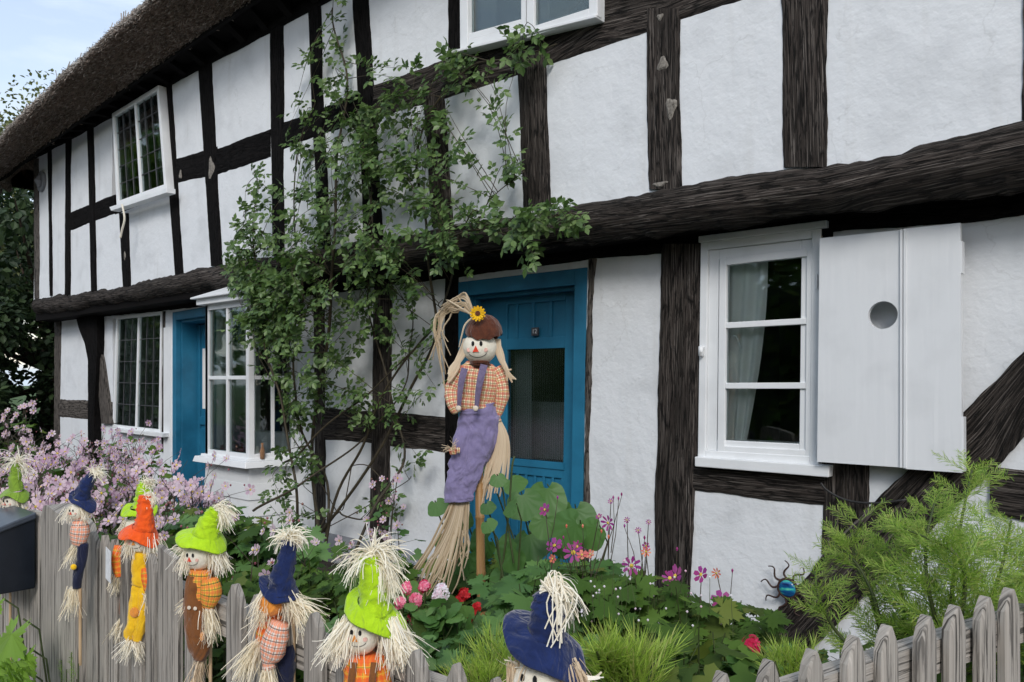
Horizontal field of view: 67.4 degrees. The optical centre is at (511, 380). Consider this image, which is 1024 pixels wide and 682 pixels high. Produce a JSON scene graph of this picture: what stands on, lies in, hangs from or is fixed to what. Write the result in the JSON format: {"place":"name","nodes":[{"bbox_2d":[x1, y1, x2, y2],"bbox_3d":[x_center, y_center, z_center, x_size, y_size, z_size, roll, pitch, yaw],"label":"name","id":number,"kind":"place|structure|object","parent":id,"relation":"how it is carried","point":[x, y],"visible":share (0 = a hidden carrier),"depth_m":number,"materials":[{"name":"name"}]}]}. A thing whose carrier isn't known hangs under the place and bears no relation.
{"place":"outdoors","nodes":[
{"label":"outdoors","id":0,"kind":"place"},
{"bbox_2d":[6,386,40,421],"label":"ground","id":1,"kind":"structure","parent":0,"point":[19,402],"depth_m":60.01,"materials":[{"name":"green plant"}]},
{"bbox_2d":[0,0,1023,660],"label":"timber framed house","id":2,"kind":"structure","parent":1,"relation":"on","point":[762,316],"depth_m":4.61,"materials":[{"name":"white paint"}]},
{"bbox_2d":[112,311,168,436],"bbox_3d":[-4.435,-0.080,9.214,1.552,1.444,0.220,0,0,41],"label":"window","id":3,"kind":"structure","parent":2,"relation":"in","point":[137,397],"depth_m":9.22,"materials":[{"name":"white paint"}]},
{"bbox_2d":[110,85,174,237],"bbox_3d":[-3.957,-2.326,8.396,1.536,1.534,0.417,0,0,41],"label":"window","id":4,"kind":"structure","parent":2,"relation":"in","point":[141,132],"depth_m":8.33,"materials":[{"name":"white paint"}]},
{"bbox_2d":[173,307,204,507],"bbox_3d":[-3.356,0.359,8.429,0.962,2.282,0.300,0,0,41],"label":"door","id":5,"kind":"structure","parent":2,"relation":"in","point":[188,329],"depth_m":8.66,"materials":[{"name":"blue paint"}]},
{"bbox_2d":[190,287,300,529],"bbox_3d":[-2.490,0.369,7.153,1.162,2.582,0.534,0,0,41],"label":"bay window","id":6,"kind":"structure","parent":2,"relation":"in","point":[230,379],"depth_m":6.99,"materials":[{"name":"white paint"}]},
{"bbox_2d":[214,0,591,552],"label":"climbing rose","id":7,"kind":"object","parent":2,"relation":"attached to","point":[280,330],"visible":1,"depth_m":5.76,"materials":[{"name":"green plant"}]},
{"bbox_2d":[458,267,587,563],"bbox_3d":[0.162,0.390,5.401,1.155,2.221,0.370,0,0,41],"label":"door","id":8,"kind":"structure","parent":2,"relation":"in","point":[544,310],"depth_m":5.32,"materials":[{"name":"blue paint"}]},
{"bbox_2d":[452,0,604,57],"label":"window","id":9,"kind":"structure","parent":2,"relation":"in","point":[479,19],"depth_m":4.88,"materials":[{"name":"white paint"}]},
{"bbox_2d":[695,220,832,476],"bbox_3d":[1.369,-0.163,4.149,0.741,1.297,0.200,0,0,41],"label":"window","id":10,"kind":"structure","parent":2,"relation":"in","point":[734,265],"depth_m":4.22,"materials":[{"name":"white paint"}]},
{"bbox_2d":[760,560,814,615],"bbox_3d":[1.441,1.079,4.003,0.286,0.287,0.066,0,0,41],"label":"sun ornament","id":11,"kind":"object","parent":2,"relation":"attached to","point":[784,587],"visible":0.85,"depth_m":3.98,"materials":[{"name":"metal"}]},
{"bbox_2d":[0,0,143,385],"label":"sky","id":12,"kind":"structure","parent":0,"point":[38,35],"materials":[{"name":"white"}]},
{"bbox_2d":[0,435,437,677],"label":"garden soil","id":13,"kind":"structure","parent":0,"point":[327,564],"depth_m":6.32,"materials":[{"name":"brown soil"}]},
{"bbox_2d":[0,285,20,379],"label":"laurel bush","id":14,"kind":"object","parent":13,"relation":"on","point":[16,361],"visible":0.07,"depth_m":15.71,"materials":[{"name":"green plant"}]},
{"bbox_2d":[0,288,44,451],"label":"laurel bush","id":15,"kind":"object","parent":13,"relation":"on","point":[11,340],"visible":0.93,"depth_m":12.31,"materials":[{"name":"green plant"}]},
{"bbox_2d":[0,187,54,464],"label":"evergreen tree","id":16,"kind":"object","parent":13,"relation":"on","point":[20,227],"visible":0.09,"depth_m":13.77,"materials":[{"name":"green plant"}]},
{"bbox_2d":[0,399,56,488],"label":"anemone plant","id":17,"kind":"object","parent":13,"relation":"on","point":[23,429],"visible":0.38,"depth_m":7.09,"materials":[{"name":"pink plant"}]},
{"bbox_2d":[0,437,59,499],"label":"anemone plant","id":18,"kind":"object","parent":13,"relation":"on","point":[27,451],"visible":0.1,"depth_m":4.87,"materials":[{"name":"pink plant"}]},
{"bbox_2d":[0,68,59,354],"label":"olive green tree","id":19,"kind":"object","parent":13,"relation":"on","point":[9,121],"depth_m":21.76,"materials":[{"name":"green plant"}]},
{"bbox_2d":[16,283,54,416],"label":"laurel bush","id":20,"kind":"object","parent":13,"relation":"on","point":[43,376],"depth_m":13.32,"materials":[{"name":"green plant"}]},
{"bbox_2d":[0,465,77,510],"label":"anemone plant","id":21,"kind":"object","parent":13,"relation":"on","point":[37,501],"visible":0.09,"depth_m":3.57,"materials":[{"name":"pink plant"}]},
{"bbox_2d":[0,447,102,518],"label":"anemone plant","id":22,"kind":"object","parent":13,"relation":"on","point":[57,471],"visible":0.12,"depth_m":4.52,"materials":[{"name":"pink plant"}]},
{"bbox_2d":[14,428,99,492],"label":"anemone plant","id":23,"kind":"object","parent":13,"relation":"on","point":[80,451],"visible":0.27,"depth_m":6.64,"materials":[{"name":"pink plant"}]},
{"bbox_2d":[28,459,132,536],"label":"anemone plant","id":24,"kind":"object","parent":13,"relation":"on","point":[100,521],"visible":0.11,"depth_m":3.81,"materials":[{"name":"pink plant"}]},
{"bbox_2d":[53,424,136,532],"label":"anemone plant","id":25,"kind":"object","parent":13,"relation":"on","point":[103,445],"visible":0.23,"depth_m":6.82,"materials":[{"name":"pink plant"}]},
{"bbox_2d":[54,443,138,533],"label":"anemone plant","id":26,"kind":"object","parent":13,"relation":"on","point":[113,497],"visible":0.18,"depth_m":4.57,"materials":[{"name":"pink plant"}]},
{"bbox_2d":[91,420,180,531],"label":"anemone plant","id":27,"kind":"object","parent":13,"relation":"on","point":[153,449],"visible":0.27,"depth_m":6.18,"materials":[{"name":"pink plant"}]},
{"bbox_2d":[80,439,197,534],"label":"anemone plant","id":28,"kind":"object","parent":13,"relation":"on","point":[131,491],"visible":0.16,"depth_m":4.74,"materials":[{"name":"pink plant"}]},
{"bbox_2d":[100,525,189,669],"bbox_3d":[-1.641,1.067,3.299,0.563,0.910,0.912,0,0,-36],"label":"leafy plant","id":29,"kind":"object","parent":13,"relation":"on","point":[113,536],"visible":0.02,"depth_m":3.26,"materials":[{"name":"green plant"}]},
{"bbox_2d":[116,484,194,668],"bbox_3d":[-1.640,0.997,3.539,0.899,1.051,0.599,0,0,41],"label":"anemone plant","id":30,"kind":"object","parent":13,"relation":"on","point":[161,523],"visible":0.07,"depth_m":3.39,"materials":[{"name":"pink plant"}]},
{"bbox_2d":[111,455,212,520],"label":"anemone plant","id":31,"kind":"object","parent":13,"relation":"on","point":[175,467],"visible":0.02,"depth_m":4.49,"materials":[{"name":"pink plant"}]},
{"bbox_2d":[140,446,254,527],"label":"anemone plant","id":32,"kind":"object","parent":13,"relation":"on","point":[197,493],"visible":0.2,"depth_m":4.15,"materials":[{"name":"pink plant"}]},
{"bbox_2d":[159,502,248,647],"bbox_3d":[-1.671,1.079,3.916,0.632,0.886,0.762,0,0,-20],"label":"leafy plant","id":33,"kind":"object","parent":13,"relation":"on","point":[188,521],"visible":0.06,"depth_m":3.68,"materials":[{"name":"green plant"}]},
{"bbox_2d":[183,563,258,681],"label":"leafy plant","id":34,"kind":"object","parent":13,"relation":"on","point":[247,585],"visible":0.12,"depth_m":2.77,"materials":[{"name":"green plant"}]},
{"bbox_2d":[169,507,276,675],"bbox_3d":[-1.321,1.046,3.673,0.849,0.952,0.712,0,0,41],"label":"leafy plant","id":35,"kind":"object","parent":13,"relation":"on","point":[248,534],"visible":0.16,"depth_m":3.47,"materials":[{"name":"green plant"}]},
{"bbox_2d":[200,510,296,612],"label":"anemone plant","id":36,"kind":"object","parent":13,"relation":"on","point":[255,553],"visible":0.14,"depth_m":2.96,"materials":[{"name":"pink plant"}]},
{"bbox_2d":[212,518,332,676],"bbox_3d":[-1.138,1.072,3.649,0.825,0.899,0.673,0,0,41],"label":"leafy plant","id":37,"kind":"object","parent":13,"relation":"on","point":[319,549],"visible":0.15,"depth_m":3.44,"materials":[{"name":"green plant"}]},
{"bbox_2d":[207,606,345,681],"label":"leafy plant","id":38,"kind":"object","parent":13,"relation":"on","point":[218,652],"visible":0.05,"depth_m":2.35,"materials":[{"name":"green plant"}]},
{"bbox_2d":[231,502,338,583],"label":"anemone plant","id":39,"kind":"object","parent":13,"relation":"on","point":[314,542],"visible":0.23,"depth_m":3.29,"materials":[{"name":"pink plant"}]},
{"bbox_2d":[246,554,344,621],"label":"leafy plant","id":40,"kind":"object","parent":13,"relation":"on","point":[256,571],"visible":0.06,"depth_m":3.03,"materials":[{"name":"green plant"}]},
{"bbox_2d":[296,562,401,621],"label":"leafy plant","id":41,"kind":"object","parent":13,"relation":"on","point":[335,585],"visible":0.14,"depth_m":2.92,"materials":[{"name":"green plant"}]},
{"bbox_2d":[335,528,391,567],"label":"anemone plant","id":42,"kind":"object","parent":13,"relation":"on","point":[350,544],"visible":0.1,"depth_m":3.43,"materials":[{"name":"pink plant"}]},
{"bbox_2d":[296,601,441,681],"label":"leafy plant","id":43,"kind":"object","parent":13,"relation":"on","point":[431,662],"visible":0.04,"depth_m":2.12,"materials":[{"name":"green plant"}]},
{"bbox_2d":[331,541,423,601],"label":"leafy plant","id":44,"kind":"object","parent":13,"relation":"on","point":[412,574],"visible":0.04,"depth_m":3.32,"materials":[{"name":"green plant"}]},
{"bbox_2d":[356,473,427,572],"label":"anemone plant","id":45,"kind":"object","parent":13,"relation":"on","point":[417,551],"visible":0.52,"depth_m":4.51,"materials":[{"name":"pink plant"}]},
{"bbox_2d":[390,592,463,670],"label":"leafy plant","id":46,"kind":"object","parent":13,"relation":"on","point":[418,631],"visible":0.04,"depth_m":2.50,"materials":[{"name":"green plant"}]},
{"bbox_2d":[408,610,505,675],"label":"leafy plant","id":47,"kind":"object","parent":13,"relation":"on","point":[478,619],"visible":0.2,"depth_m":2.39,"materials":[{"name":"green plant"}]},
{"bbox_2d":[400,579,431,623],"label":"geranium","id":48,"kind":"object","parent":47,"relation":"on","point":[414,585],"visible":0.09,"depth_m":2.61,"materials":[{"name":"pink plant"}]},
{"bbox_2d":[394,581,455,635],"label":"geranium","id":49,"kind":"object","parent":47,"relation":"on","point":[411,606],"visible":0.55,"depth_m":2.48,"materials":[{"name":"pink plant"}]},
{"bbox_2d":[407,583,475,673],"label":"geranium","id":50,"kind":"object","parent":47,"relation":"on","point":[458,613],"visible":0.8,"depth_m":2.40,"materials":[{"name":"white plant"}]},
{"bbox_2d":[439,587,480,670],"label":"geranium","id":51,"kind":"object","parent":47,"relation":"on","point":[463,595],"visible":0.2,"depth_m":2.59,"materials":[{"name":"red plant"}]},
{"bbox_2d":[420,552,526,613],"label":"leafy plant","id":52,"kind":"object","parent":13,"relation":"on","point":[492,566],"visible":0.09,"depth_m":3.98,"materials":[{"name":"green plant"}]},
{"bbox_2d":[428,456,607,599],"bbox_3d":[0.007,0.870,3.659,0.605,1.050,1.115,0,0,-29],"label":"hollyhock","id":53,"kind":"object","parent":52,"relation":"on","point":[519,550],"visible":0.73,"depth_m":3.54,"materials":[{"name":"green plant"}]},
{"bbox_2d":[436,643,511,681],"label":"grassy tuft","id":54,"kind":"object","parent":13,"relation":"on","point":[478,674],"visible":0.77,"depth_m":1.60,"materials":[{"name":"green plant"}]},
{"bbox_2d":[475,473,485,614],"bbox_3d":[-0.153,0.963,3.730,0.055,1.115,0.053,0,0,41],"label":"bamboo pole","id":55,"kind":"object","parent":13,"relation":"on","point":[480,550],"visible":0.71,"depth_m":3.71,"materials":[{"name":"brown wood"}]},
{"bbox_2d":[413,292,515,599],"bbox_3d":[-0.274,0.338,3.653,0.586,1.525,0.185,0,0,-10],"label":"scarecrow","id":56,"kind":"object","parent":55,"relation":"on","point":[476,394],"visible":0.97,"depth_m":3.67,"materials":[{"name":"purple fabric"}]},
{"bbox_2d":[435,613,601,678],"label":"leafy plant","id":57,"kind":"object","parent":13,"relation":"on","point":[444,655],"visible":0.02,"depth_m":2.17,"materials":[{"name":"green plant"}]},
{"bbox_2d":[462,617,517,681],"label":"grassy tuft","id":58,"kind":"object","parent":57,"relation":"on","point":[502,654],"visible":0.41,"depth_m":1.88,"materials":[{"name":"green plant"}]},
{"bbox_2d":[569,560,733,639],"bbox_3d":[0.411,0.749,2.445,0.597,0.423,0.304,0,0,-3],"label":"gypsophila","id":59,"kind":"object","parent":57,"relation":"on","point":[635,608],"visible":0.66,"depth_m":2.45,"materials":[{"name":"white plant"}]},
{"bbox_2d":[467,574,593,641],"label":"leafy plant","id":60,"kind":"object","parent":13,"relation":"on","point":[518,599],"visible":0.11,"depth_m":2.85,"materials":[{"name":"green plant"}]},
{"bbox_2d":[589,492,650,577],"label":"anemone plant","id":61,"kind":"object","parent":60,"relation":"on","point":[609,527],"visible":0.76,"depth_m":3.01,"materials":[{"name":"pink plant"}]},
{"bbox_2d":[490,555,623,634],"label":"leafy plant","id":62,"kind":"object","parent":13,"relation":"on","point":[515,579],"visible":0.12,"depth_m":2.97,"materials":[{"name":"green plant"}]},
{"bbox_2d":[526,558,664,637],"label":"leafy plant","id":63,"kind":"object","parent":13,"relation":"on","point":[584,585],"visible":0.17,"depth_m":2.61,"materials":[{"name":"green plant"}]},
{"bbox_2d":[539,495,582,573],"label":"anemone plant","id":64,"kind":"object","parent":63,"relation":"on","point":[574,546],"visible":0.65,"depth_m":2.89,"materials":[{"name":"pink plant"}]},
{"bbox_2d":[549,524,720,610],"bbox_3d":[0.464,0.862,2.785,0.664,0.676,0.275,0,0,-23],"label":"anemone plant","id":65,"kind":"object","parent":63,"relation":"on","point":[587,554],"visible":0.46,"depth_m":2.79,"materials":[{"name":"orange plant"}]},
{"bbox_2d":[622,536,733,605],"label":"anemone plant","id":66,"kind":"object","parent":63,"relation":"on","point":[670,574],"visible":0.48,"depth_m":2.73,"materials":[{"name":"pink plant"}]},
{"bbox_2d":[566,619,693,681],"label":"leafy plant","id":67,"kind":"object","parent":13,"relation":"on","point":[688,649],"visible":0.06,"depth_m":2.11,"materials":[{"name":"green plant"}]},
{"bbox_2d":[570,606,695,681],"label":"grassy tuft","id":68,"kind":"object","parent":13,"relation":"on","point":[614,662],"visible":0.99,"depth_m":1.73,"materials":[{"name":"green plant"}]},
{"bbox_2d":[577,573,692,646],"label":"leafy plant","id":69,"kind":"object","parent":13,"relation":"on","point":[602,610],"visible":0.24,"depth_m":2.53,"materials":[{"name":"green plant"}]},
{"bbox_2d":[609,576,744,658],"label":"leafy plant","id":70,"kind":"object","parent":13,"relation":"on","point":[722,612],"visible":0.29,"depth_m":2.48,"materials":[{"name":"green plant"}]},
{"bbox_2d":[636,626,766,681],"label":"leafy plant","id":71,"kind":"object","parent":13,"relation":"on","point":[698,670],"visible":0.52,"depth_m":2.06,"materials":[{"name":"green plant"}]},
{"bbox_2d":[639,600,795,663],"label":"leafy plant","id":72,"kind":"object","parent":13,"relation":"on","point":[768,624],"visible":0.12,"depth_m":2.63,"materials":[{"name":"green plant"}]},
{"bbox_2d":[721,634,782,675],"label":"geranium","id":73,"kind":"object","parent":13,"relation":"on","point":[750,641],"visible":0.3,"depth_m":2.17,"materials":[{"name":"red plant"}]},
{"bbox_2d":[689,642,822,675],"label":"leafy plant","id":74,"kind":"object","parent":13,"relation":"on","point":[710,648],"visible":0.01,"depth_m":2.38,"materials":[{"name":"green plant"}]},
{"bbox_2d":[748,629,826,676],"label":"grassy tuft","id":75,"kind":"object","parent":13,"relation":"on","point":[794,660],"visible":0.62,"depth_m":1.75,"materials":[{"name":"green plant"}]},
{"bbox_2d":[763,641,874,675],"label":"leafy plant","id":76,"kind":"object","parent":13,"relation":"on","point":[827,656],"visible":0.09,"depth_m":2.26,"materials":[{"name":"green plant"}]},
{"bbox_2d":[712,587,1023,681],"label":"picket fence","id":77,"kind":"object","parent":13,"relation":"on","point":[952,646],"visible":1,"depth_m":1.69,"materials":[{"name":"grey wood"}]},
{"bbox_2d":[818,631,940,681],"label":"leafy plant","id":78,"kind":"object","parent":13,"relation":"on","point":[867,645],"visible":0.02,"depth_m":2.15,"materials":[{"name":"green plant"}]},
{"bbox_2d":[784,498,949,653],"bbox_3d":[1.029,0.599,2.257,0.449,0.494,0.339,0,0,15],"label":"cosmos plant","id":79,"kind":"object","parent":78,"relation":"on","point":[872,591],"visible":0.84,"depth_m":2.26,"materials":[{"name":"green plant"}]},
{"bbox_2d":[860,450,1023,675],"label":"cosmos plant","id":80,"kind":"object","parent":78,"relation":"on","point":[956,540],"visible":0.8,"depth_m":2.08,"materials":[{"name":"green plant"}]},
{"bbox_2d":[877,630,1023,681],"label":"leafy plant","id":81,"kind":"object","parent":13,"relation":"on","point":[969,677],"visible":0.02,"depth_m":2.12,"materials":[{"name":"green plant"}]},
{"bbox_2d":[966,642,1023,679],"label":"leafy plant","id":82,"kind":"object","parent":13,"relation":"on","point":[1021,670],"visible":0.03,"depth_m":2.26,"materials":[{"name":"green plant"}]},
{"label":"pavement","id":83,"kind":"structure","parent":0,"visible":0},
{"bbox_2d":[0,658,36,681],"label":"sedum","id":84,"kind":"object","parent":83,"relation":"on","point":[21,670],"visible":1,"depth_m":2.13,"materials":[{"name":"green plant"}]},
{"bbox_2d":[56,651,78,681],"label":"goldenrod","id":85,"kind":"object","parent":83,"relation":"on","point":[71,665],"visible":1,"depth_m":2.32,"materials":[{"name":"green plant"}]},
{"bbox_2d":[0,503,501,681],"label":"picket fence","id":86,"kind":"object","parent":83,"relation":"on","point":[39,604],"visible":0.44,"depth_m":2.34,"materials":[{"name":"grey wood"}]},
{"bbox_2d":[0,506,35,593],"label":"mailbox","id":87,"kind":"object","parent":86,"relation":"attached to","point":[17,548],"visible":0.89,"depth_m":2.74,"materials":[{"name":"grey metal"}]},
{"bbox_2d":[0,445,43,661],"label":"scarecrow","id":88,"kind":"object","parent":86,"relation":"attached to","point":[12,497],"visible":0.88,"depth_m":2.94,"materials":[{"name":"green fabric"}]},
{"bbox_2d":[0,594,50,681],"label":"vine plant","id":89,"kind":"object","parent":86,"relation":"attached to","point":[13,646],"visible":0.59,"depth_m":2.42,"materials":[{"name":"green plant"}]},
{"bbox_2d":[55,461,110,665],"bbox_3d":[-1.325,0.565,2.375,0.154,0.637,0.078,0,0,-4],"label":"scarecrow","id":90,"kind":"object","parent":86,"relation":"attached to","point":[84,504],"visible":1,"depth_m":2.37,"materials":[{"name":"blue fabric"}]},
{"bbox_2d":[105,547,110,583],"bbox_3d":[-1.211,0.554,2.303,0.054,0.102,0.007,0,0,41],"label":"paper tag","id":91,"kind":"object","parent":86,"relation":"hanging from","point":[108,566],"visible":1,"depth_m":2.30,"materials":[{"name":"white paper"}]},
{"bbox_2d":[103,474,158,642],"bbox_3d":[-1.174,0.664,2.351,0.122,0.755,0.158,0,0,41],"label":"scarecrow","id":92,"kind":"object","parent":86,"relation":"attached to","point":[145,485],"visible":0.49,"depth_m":2.34,"materials":[{"name":"fabric"}]},
{"bbox_2d":[112,487,166,666],"bbox_3d":[-1.076,0.688,2.217,0.161,0.766,0.096,0,0,3],"label":"scarecrow","id":93,"kind":"object","parent":86,"relation":"attached to","point":[140,535],"visible":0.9,"depth_m":2.21,"materials":[{"name":"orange fabric"}]},
{"bbox_2d":[165,499,240,681],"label":"scarecrow","id":94,"kind":"object","parent":86,"relation":"attached to","point":[202,544],"visible":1,"depth_m":1.96,"materials":[{"name":"fabric"}]},
{"bbox_2d":[221,521,329,681],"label":"scarecrow","id":95,"kind":"object","parent":86,"relation":"attached to","point":[269,643],"visible":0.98,"depth_m":1.70,"materials":[{"name":"blue fabric"}]},
{"bbox_2d":[310,523,439,681],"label":"scarecrow","id":96,"kind":"object","parent":86,"relation":"attached to","point":[366,622],"visible":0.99,"depth_m":1.48,"materials":[{"name":"fabric"}]},
{"bbox_2d":[499,570,603,681],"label":"scarecrow","id":97,"kind":"object","parent":86,"relation":"attached to","point":[544,646],"visible":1,"depth_m":1.26,"materials":[{"name":"blue fabric"}]}
]}

